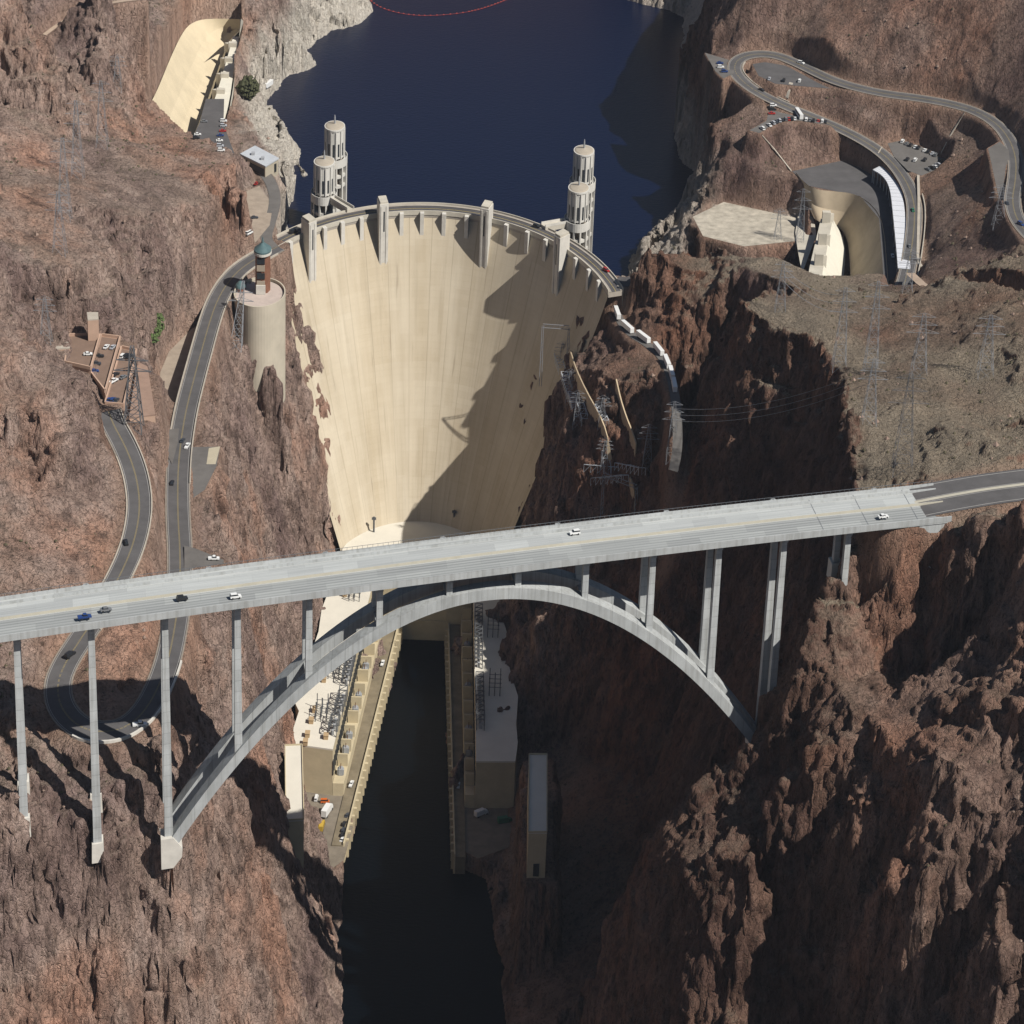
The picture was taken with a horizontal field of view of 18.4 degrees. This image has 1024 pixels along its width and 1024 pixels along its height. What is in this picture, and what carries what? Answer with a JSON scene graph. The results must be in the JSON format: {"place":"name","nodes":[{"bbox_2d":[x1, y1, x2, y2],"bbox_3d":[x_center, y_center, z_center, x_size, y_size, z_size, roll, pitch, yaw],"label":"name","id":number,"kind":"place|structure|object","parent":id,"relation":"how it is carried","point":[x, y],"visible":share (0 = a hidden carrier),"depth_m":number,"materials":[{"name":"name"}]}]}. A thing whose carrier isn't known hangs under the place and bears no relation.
{"place":"outdoors","nodes":[
{"label":"outdoors","id":0,"kind":"place"},
{"bbox_2d":[43,0,133,34],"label":"dirt track","id":1,"kind":"structure","parent":0,"point":[48,31],"depth_m":1672.56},
{"bbox_2d":[43,246,284,739],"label":"canyon road","id":2,"kind":"structure","parent":0,"point":[68,715],"depth_m":1253.13,"materials":[{"name":"grey asphalt"}]},
{"bbox_2d":[102,456,126,581],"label":"road wall","id":3,"kind":"structure","parent":2,"relation":"on","point":[125,519],"depth_m":1233.91,"materials":[{"name":"concrete"}]},
{"bbox_2d":[100,408,151,629],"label":"road wall","id":4,"kind":"structure","parent":2,"relation":"on","point":[133,573],"depth_m":1246.67,"materials":[{"name":"concrete"}]},
{"bbox_2d":[72,660,181,743],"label":"road wall","id":5,"kind":"structure","parent":2,"relation":"on","point":[128,736],"depth_m":1113.24,"materials":[{"name":"white concrete"}]},
{"bbox_2d":[170,250,253,428],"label":"road wall","id":6,"kind":"structure","parent":2,"relation":"on","point":[228,268],"depth_m":1477.11,"materials":[{"name":"concrete"}]},
{"bbox_2d":[190,253,277,483],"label":"road wall","id":7,"kind":"structure","parent":2,"relation":"on","point":[253,268],"depth_m":1436.68,"materials":[{"name":"concrete"}]},
{"bbox_2d":[257,173,280,247],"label":"plaza road","id":8,"kind":"structure","parent":0,"point":[274,195],"depth_m":1622.73,"materials":[{"name":"concrete"}]},
{"bbox_2d":[337,639,505,1023],"bbox_3d":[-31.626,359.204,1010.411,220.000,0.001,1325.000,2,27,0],"label":"river water","id":9,"kind":"structure","parent":0,"point":[416,941],"depth_m":1388.10,"materials":[{"name":"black liquid"}]},
{"bbox_2d":[267,0,693,276],"bbox_3d":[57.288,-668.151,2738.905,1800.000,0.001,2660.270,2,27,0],"label":"lake water","id":10,"kind":"structure","parent":0,"point":[507,106],"depth_m":1890.68,"materials":[{"name":"blue liquid"}]},
{"bbox_2d":[311,150,336,217],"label":"intake tower","id":11,"kind":"structure","parent":10,"relation":"in","point":[323,178],"depth_m":1633.78,"materials":[{"name":"concrete"}]},
{"bbox_2d":[322,115,346,211],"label":"intake tower","id":12,"kind":"structure","parent":10,"relation":"in","point":[334,138],"depth_m":1682.12,"materials":[{"name":"concrete"}]},
{"bbox_2d":[371,0,504,15],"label":"buoy line","id":13,"kind":"object","parent":10,"relation":"on","point":[436,14],"visible":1,"depth_m":2050.36,"materials":[{"name":"red"}]},
{"bbox_2d":[564,176,590,249],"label":"intake tower","id":14,"kind":"structure","parent":10,"relation":"in","point":[578,216],"depth_m":1612.58,"materials":[{"name":"concrete"}]},
{"bbox_2d":[569,139,595,252],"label":"intake tower","id":15,"kind":"structure","parent":10,"relation":"in","point":[583,161],"depth_m":1660.93,"materials":[{"name":"concrete"}]},
{"bbox_2d":[0,0,1023,1023],"bbox_3d":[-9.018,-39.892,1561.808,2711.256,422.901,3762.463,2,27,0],"label":"canyon terrain","id":16,"kind":"structure","parent":0,"point":[777,870],"depth_m":1311.59,"materials":[{"name":"brown stone"}]},
{"bbox_2d":[33,296,56,344],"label":"lattice pylon","id":17,"kind":"object","parent":16,"relation":"on","point":[46,308],"visible":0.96,"depth_m":1335.77,"materials":[{"name":"silver metal"}]},
{"bbox_2d":[46,192,70,255],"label":"lattice pylon","id":18,"kind":"object","parent":16,"relation":"on","point":[60,210],"visible":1,"depth_m":1373.46,"materials":[{"name":"silver metal"}]},
{"bbox_2d":[51,138,73,221],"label":"lattice pylon","id":19,"kind":"object","parent":16,"relation":"on","point":[64,162],"visible":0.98,"depth_m":1409.96,"materials":[{"name":"silver metal"}]},
{"bbox_2d":[64,100,88,177],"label":"lattice pylon","id":20,"kind":"object","parent":16,"relation":"on","point":[82,162],"visible":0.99,"depth_m":1482.85,"materials":[{"name":"silver metal"}]},
{"bbox_2d":[64,333,136,410],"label":"parking garage","id":21,"kind":"structure","parent":16,"relation":"on","point":[78,359],"depth_m":1345.15,"materials":[{"name":"brown concrete"}]},
{"bbox_2d":[87,312,98,340],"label":"lift house","id":22,"kind":"structure","parent":21,"relation":"on","point":[93,325],"depth_m":1357.38,"materials":[{"name":"beige concrete"}]},
{"bbox_2d":[89,81,112,148],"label":"lattice pylon","id":23,"kind":"object","parent":16,"relation":"on","point":[102,92],"visible":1,"depth_m":1555.31,"materials":[{"name":"silver metal"}]},
{"bbox_2d":[110,54,125,91],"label":"lattice pylon","id":24,"kind":"object","parent":16,"relation":"on","point":[115,65],"visible":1,"depth_m":1652.45,"materials":[{"name":"silver metal"}]},
{"bbox_2d":[114,345,150,434],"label":"lattice pylon","id":25,"kind":"object","parent":16,"relation":"on","point":[138,397],"visible":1,"depth_m":1294.45,"materials":[{"name":"grey metal"}]},
{"bbox_2d":[129,362,154,422],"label":"entry building","id":26,"kind":"structure","parent":16,"relation":"on","point":[147,399],"depth_m":1329.84,"materials":[{"name":"beige concrete"}]},
{"bbox_2d":[168,428,178,462],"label":"paved apron","id":27,"kind":"object","parent":16,"relation":"on","point":[173,438],"visible":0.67,"depth_m":1349.46,"materials":[{"name":"grey asphalt"}]},
{"bbox_2d":[160,327,195,401],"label":"paved apron","id":28,"kind":"object","parent":16,"relation":"on","point":[172,371],"visible":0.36,"depth_m":1453.13,"materials":[{"name":"beige concrete"}]},
{"bbox_2d":[152,19,242,134],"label":"spillway","id":29,"kind":"object","parent":16,"relation":"on","point":[204,52],"visible":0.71,"depth_m":1818.21,"materials":[{"name":"concrete"}]},
{"bbox_2d":[184,545,223,570],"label":"parking lot","id":30,"kind":"structure","parent":16,"relation":"on","point":[193,557],"depth_m":1247.09,"materials":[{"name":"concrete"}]},
{"bbox_2d":[191,446,219,497],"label":"paved apron","id":31,"kind":"object","parent":16,"relation":"on","point":[202,470],"visible":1,"depth_m":1328.61,"materials":[{"name":"concrete"}]},
{"bbox_2d":[207,446,219,463],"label":"overlook terrace","id":32,"kind":"structure","parent":16,"relation":"on","point":[213,452],"depth_m":1340.16,"materials":[{"name":"beige concrete"}]},
{"bbox_2d":[195,99,234,153],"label":"parking lot","id":33,"kind":"structure","parent":16,"relation":"on","point":[213,112],"depth_m":1728.56,"materials":[{"name":"grey asphalt"}]},
{"bbox_2d":[228,281,253,351],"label":"lattice pylon","id":34,"kind":"object","parent":16,"relation":"on","point":[242,305],"visible":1,"depth_m":1492.53,"materials":[{"name":"silver metal"}]},
{"bbox_2d":[236,75,259,99],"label":"round tree","id":35,"kind":"object","parent":16,"relation":"on","point":[247,86],"visible":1,"depth_m":1799.13,"materials":[{"name":"green plant"}]},
{"bbox_2d":[246,186,271,241],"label":"paved apron","id":36,"kind":"object","parent":16,"relation":"on","point":[258,201],"visible":0.78,"depth_m":1616.71,"materials":[{"name":"beige concrete"}]},
{"bbox_2d":[240,146,278,176],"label":"lakeside building","id":37,"kind":"structure","parent":16,"relation":"on","point":[264,163],"depth_m":1663.19,"materials":[{"name":"white concrete"}]},
{"bbox_2d":[234,237,285,401],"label":"exhibition building","id":38,"kind":"structure","parent":16,"relation":"on","point":[263,328],"depth_m":1509.24,"materials":[{"name":"concrete"}]},
{"bbox_2d":[285,744,303,867],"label":"valve house","id":39,"kind":"structure","parent":16,"relation":"on","point":[294,788],"depth_m":1314.73,"materials":[{"name":"concrete"}]},
{"bbox_2d":[306,792,352,866],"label":"paved apron","id":40,"kind":"object","parent":16,"relation":"on","point":[336,854],"visible":0.56,"depth_m":1419.68,"materials":[{"name":"grey concrete"}]},
{"bbox_2d":[321,803,332,817],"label":"box truck","id":41,"kind":"object","parent":40,"relation":"on","point":[327,808],"visible":0.98,"depth_m":1424.49,"materials":[{"name":"white paint"}]},
{"bbox_2d":[293,591,401,862],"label":"powerhouse","id":42,"kind":"structure","parent":16,"relation":"on","point":[323,759],"depth_m":1474.40,"materials":[{"name":"concrete"}]},
{"bbox_2d":[315,693,328,721],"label":"bushing group","id":43,"kind":"object","parent":42,"relation":"on","point":[322,704],"visible":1,"depth_m":1454.93,"materials":[{"name":"grey metal"}]},
{"bbox_2d":[328,708,340,736],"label":"takeoff rack","id":44,"kind":"object","parent":42,"relation":"on","point":[336,723],"visible":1,"depth_m":1445.71,"materials":[{"name":"grey metal"}]},
{"bbox_2d":[334,685,347,716],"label":"takeoff rack","id":45,"kind":"object","parent":42,"relation":"on","point":[344,699],"visible":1,"depth_m":1462.47,"materials":[{"name":"grey metal"}]},
{"bbox_2d":[342,654,355,685],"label":"takeoff rack","id":46,"kind":"object","parent":42,"relation":"on","point":[350,665],"visible":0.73,"depth_m":1487.81,"materials":[{"name":"grey metal"}]},
{"bbox_2d":[332,598,371,774],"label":"window","id":47,"kind":"structure","parent":42,"relation":"in","point":[360,653],"depth_m":1480.31,"materials":[{"name":"black glass"}]},
{"bbox_2d":[342,521,471,640],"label":"central powerhouse","id":48,"kind":"structure","parent":16,"relation":"on","point":[433,626],"depth_m":1612.33,"materials":[{"name":"concrete"}]},
{"bbox_2d":[246,195,623,550],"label":"dam","id":49,"kind":"structure","parent":16,"relation":"on","point":[426,321],"depth_m":1621.51,"materials":[{"name":"concrete"}]},
{"bbox_2d":[326,194,353,212],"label":"access bridge","id":50,"kind":"structure","parent":49,"relation":"attached to","point":[339,203],"depth_m":1628.73,"materials":[{"name":"concrete"}]},
{"bbox_2d":[539,324,569,386],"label":"steel portal","id":51,"kind":"object","parent":49,"relation":"attached to","point":[568,329],"visible":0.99,"depth_m":1572.90,"materials":[{"name":"grey metal"}]},
{"bbox_2d":[541,217,570,230],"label":"access bridge","id":52,"kind":"structure","parent":49,"relation":"attached to","point":[556,224],"depth_m":1613.89,"materials":[{"name":"concrete"}]},
{"bbox_2d":[0,481,951,869],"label":"arch bridge","id":53,"kind":"structure","parent":16,"relation":"on","point":[496,565],"depth_m":1099.71,"materials":[{"name":"concrete"}]},
{"bbox_2d":[444,600,517,873],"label":"powerhouse","id":54,"kind":"structure","parent":16,"relation":"on","point":[488,779],"depth_m":1469.84,"materials":[{"name":"concrete"}]},
{"bbox_2d":[471,603,475,785],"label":"window","id":55,"kind":"structure","parent":54,"relation":"in","point":[472,603],"depth_m":1490.83,"materials":[{"name":"black glass"}]},
{"bbox_2d":[474,603,482,668],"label":"takeoff rack","id":56,"kind":"object","parent":54,"relation":"on","point":[478,632],"visible":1,"depth_m":1519.78,"materials":[{"name":"grey metal"}]},
{"bbox_2d":[475,671,484,730],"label":"takeoff rack","id":57,"kind":"object","parent":54,"relation":"on","point":[479,703],"visible":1,"depth_m":1466.23,"materials":[{"name":"grey metal"}]},
{"bbox_2d":[487,611,499,637],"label":"bushing group","id":58,"kind":"object","parent":54,"relation":"on","point":[498,621],"visible":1,"depth_m":1529.87,"materials":[{"name":"grey metal"}]},
{"bbox_2d":[489,668,501,695],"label":"bushing group","id":59,"kind":"object","parent":54,"relation":"on","point":[500,683],"visible":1,"depth_m":1479.38,"materials":[{"name":"grey metal"}]},
{"bbox_2d":[465,774,516,857],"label":"paved apron","id":60,"kind":"object","parent":16,"relation":"on","point":[488,834],"visible":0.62,"depth_m":1419.35,"materials":[{"name":"grey concrete"}]},
{"bbox_2d":[474,807,488,817],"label":"box truck","id":61,"kind":"object","parent":60,"relation":"on","point":[481,811],"visible":1,"depth_m":1429.98,"materials":[{"name":"white paint"}]},
{"bbox_2d":[497,815,511,823],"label":"box truck","id":62,"kind":"object","parent":60,"relation":"on","point":[503,819],"visible":1,"depth_m":1426.31,"materials":[{"name":"green paint"}]},
{"bbox_2d":[0,0,1022,1023],"bbox_3d":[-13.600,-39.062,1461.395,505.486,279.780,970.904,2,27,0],"label":"desert scrub","id":63,"kind":"object","parent":16,"relation":"on","point":[672,246],"visible":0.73,"depth_m":1397.52,"materials":[{"name":"green plant"}]},
{"bbox_2d":[2,2,1023,941],"bbox_3d":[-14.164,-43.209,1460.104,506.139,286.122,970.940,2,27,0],"label":"boulders","id":64,"kind":"object","parent":16,"relation":"on","point":[996,444],"visible":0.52,"depth_m":1358.01,"materials":[{"name":"brown stone"}]},
{"bbox_2d":[526,753,546,877],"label":"valve house","id":65,"kind":"structure","parent":16,"relation":"on","point":[537,815],"depth_m":1307.85,"materials":[{"name":"concrete"}]},
{"bbox_2d":[560,371,571,401],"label":"steel rack","id":66,"kind":"object","parent":16,"relation":"on","point":[562,380],"visible":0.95,"depth_m":1538.54,"materials":[{"name":"grey metal"}]},
{"bbox_2d":[569,390,586,429],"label":"lattice pylon","id":67,"kind":"object","parent":16,"relation":"on","point":[578,394],"visible":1,"depth_m":1487.11,"materials":[{"name":"silver metal"}]},
{"bbox_2d":[569,350,611,463],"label":"retaining wall","id":68,"kind":"structure","parent":16,"relation":"on","point":[590,404],"depth_m":1484.64,"materials":[{"name":"beige concrete"}]},
{"bbox_2d":[600,472,637,518],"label":"steel portal","id":69,"kind":"object","parent":16,"relation":"on","point":[619,482],"visible":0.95,"depth_m":1462.07,"materials":[{"name":"grey metal"}]},
{"bbox_2d":[615,379,636,455],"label":"retaining wall","id":70,"kind":"structure","parent":16,"relation":"on","point":[626,423],"depth_m":1465.40,"materials":[{"name":"beige concrete"}]},
{"bbox_2d":[614,462,645,473],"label":"steel rack","id":71,"kind":"object","parent":16,"relation":"on","point":[638,467],"visible":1,"depth_m":1460.54,"materials":[{"name":"grey metal"}]},
{"bbox_2d":[637,424,659,474],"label":"lattice pylon","id":72,"kind":"object","parent":16,"relation":"on","point":[649,430],"visible":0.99,"depth_m":1447.35,"materials":[{"name":"silver metal"}]},
{"bbox_2d":[664,401,683,460],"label":"lattice pylon","id":73,"kind":"object","parent":16,"relation":"on","point":[673,404],"visible":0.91,"depth_m":1413.74,"materials":[{"name":"silver metal"}]},
{"bbox_2d":[705,53,733,77],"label":"paved apron","id":74,"kind":"object","parent":16,"relation":"on","point":[713,59],"visible":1,"depth_m":1762.69,"materials":[{"name":"grey asphalt"}]},
{"bbox_2d":[693,202,797,245],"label":"paved apron","id":75,"kind":"object","parent":16,"relation":"on","point":[736,224],"visible":1,"depth_m":1661.93,"materials":[{"name":"beige concrete"}]},
{"bbox_2d":[772,261,793,312],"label":"lattice pylon","id":76,"kind":"object","parent":16,"relation":"on","point":[783,283],"visible":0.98,"depth_m":1398.83,"materials":[{"name":"silver metal"}]},
{"bbox_2d":[750,110,824,132],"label":"parking lot","id":77,"kind":"structure","parent":16,"relation":"on","point":[770,117],"depth_m":1706.74,"materials":[{"name":"grey asphalt"}]},
{"bbox_2d":[753,62,830,88],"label":"parking lot","id":78,"kind":"structure","parent":16,"relation":"on","point":[777,73],"depth_m":1745.36,"materials":[{"name":"grey asphalt"}]},
{"bbox_2d":[792,189,810,258],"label":"lattice pylon","id":79,"kind":"object","parent":16,"relation":"on","point":[804,200],"visible":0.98,"depth_m":1634.34,"materials":[{"name":"silver metal"}]},
{"bbox_2d":[795,173,888,284],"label":"spillway","id":80,"kind":"object","parent":16,"relation":"on","point":[854,218],"visible":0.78,"depth_m":1641.00,"materials":[{"name":"concrete"}]},
{"bbox_2d":[830,287,857,372],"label":"lattice pylon","id":81,"kind":"object","parent":16,"relation":"on","point":[845,344],"visible":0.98,"depth_m":1327.56,"materials":[{"name":"silver metal"}]},
{"bbox_2d":[792,161,896,281],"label":"paved apron","id":82,"kind":"object","parent":16,"relation":"on","point":[840,176],"visible":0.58,"depth_m":1665.94,"materials":[{"name":"concrete"}]},
{"bbox_2d":[872,166,910,273],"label":"canopy","id":83,"kind":"object","parent":82,"relation":"on","point":[898,209],"visible":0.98,"depth_m":1618.33,"materials":[{"name":"metal"}]},
{"bbox_2d":[857,358,887,426],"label":"lattice pylon","id":84,"kind":"object","parent":16,"relation":"on","point":[870,376],"visible":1,"depth_m":1228.55,"materials":[{"name":"silver metal"}]},
{"bbox_2d":[674,374,872,415],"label":"power line","id":85,"kind":"object","parent":84,"relation":"hanging from","point":[767,408],"visible":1,"depth_m":1323.96,"materials":[{"name":"silver metal"}]},
{"bbox_2d":[862,281,889,369],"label":"lattice pylon","id":86,"kind":"object","parent":16,"relation":"on","point":[878,314],"visible":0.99,"depth_m":1311.25,"materials":[{"name":"silver metal"}]},
{"bbox_2d":[888,373,927,477],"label":"lattice pylon","id":87,"kind":"object","parent":16,"relation":"on","point":[905,396],"visible":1,"depth_m":1175.76,"materials":[{"name":"grey metal"}]},
{"bbox_2d":[900,249,919,293],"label":"lattice pylon","id":88,"kind":"object","parent":16,"relation":"on","point":[911,282],"visible":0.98,"depth_m":1447.41,"materials":[{"name":"silver metal"}]},
{"bbox_2d":[888,141,941,175],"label":"parking lot","id":89,"kind":"structure","parent":16,"relation":"on","point":[901,152],"depth_m":1679.99,"materials":[{"name":"grey asphalt"}]},
{"bbox_2d":[916,175,922,266],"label":"slope ditch","id":90,"kind":"object","parent":16,"relation":"on","point":[918,212],"visible":0.95,"depth_m":1607.80,"materials":[{"name":"concrete"}]},
{"bbox_2d":[915,193,925,283],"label":"road wall","id":91,"kind":"structure","parent":16,"relation":"on","point":[924,232],"depth_m":1590.47,"materials":[{"name":"concrete"}]},
{"bbox_2d":[908,313,938,378],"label":"lattice pylon","id":92,"kind":"object","parent":16,"relation":"on","point":[916,346],"visible":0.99,"depth_m":1295.96,"materials":[{"name":"silver metal"}]},
{"bbox_2d":[973,315,1005,378],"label":"lattice pylon","id":93,"kind":"object","parent":16,"relation":"on","point":[989,326],"visible":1,"depth_m":1293.15,"materials":[{"name":"silver metal"}]},
{"bbox_2d":[988,142,1009,197],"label":"parking lot","id":94,"kind":"structure","parent":16,"relation":"on","point":[999,154],"depth_m":1598.01,"materials":[{"name":"grey asphalt"}]},
{"bbox_2d":[989,184,1013,227],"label":"lattice pylon","id":95,"kind":"object","parent":16,"relation":"on","point":[1000,203],"visible":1,"depth_m":1519.04,"materials":[{"name":"silver metal"}]},
{"bbox_2d":[613,276,630,286],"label":"abutment road","id":96,"kind":"structure","parent":0,"point":[625,281],"depth_m":1554.03,"materials":[{"name":"grey asphalt"}]},
{"bbox_2d":[613,313,681,471],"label":"road","id":97,"kind":"structure","parent":0,"point":[676,450],"depth_m":1430.88,"materials":[{"name":"grey asphalt"}]},
{"bbox_2d":[621,319,633,333],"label":"box trailer","id":98,"kind":"object","parent":97,"relation":"on","point":[627,326],"visible":1,"depth_m":1524.07,"materials":[{"name":"white paint"}]},
{"bbox_2d":[636,329,650,342],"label":"box trailer","id":99,"kind":"object","parent":97,"relation":"on","point":[643,336],"visible":1,"depth_m":1510.56,"materials":[{"name":"white paint"}]},
{"bbox_2d":[653,341,663,355],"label":"box trailer","id":100,"kind":"object","parent":97,"relation":"on","point":[658,348],"visible":1,"depth_m":1493.73,"materials":[{"name":"white paint"}]},
{"bbox_2d":[727,50,1023,284],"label":"hilltop road","id":101,"kind":"structure","parent":0,"point":[1014,187],"depth_m":1677.14,"materials":[{"name":"grey asphalt"}]},
{"bbox_2d":[907,273,927,285],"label":"plateau track","id":102,"kind":"structure","parent":0,"point":[918,280],"depth_m":1504.85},
{"bbox_2d":[909,468,1023,516],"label":"bridge approach road","id":103,"kind":"structure","parent":0,"point":[972,491],"depth_m":1158.06,"materials":[{"name":"grey asphalt"}]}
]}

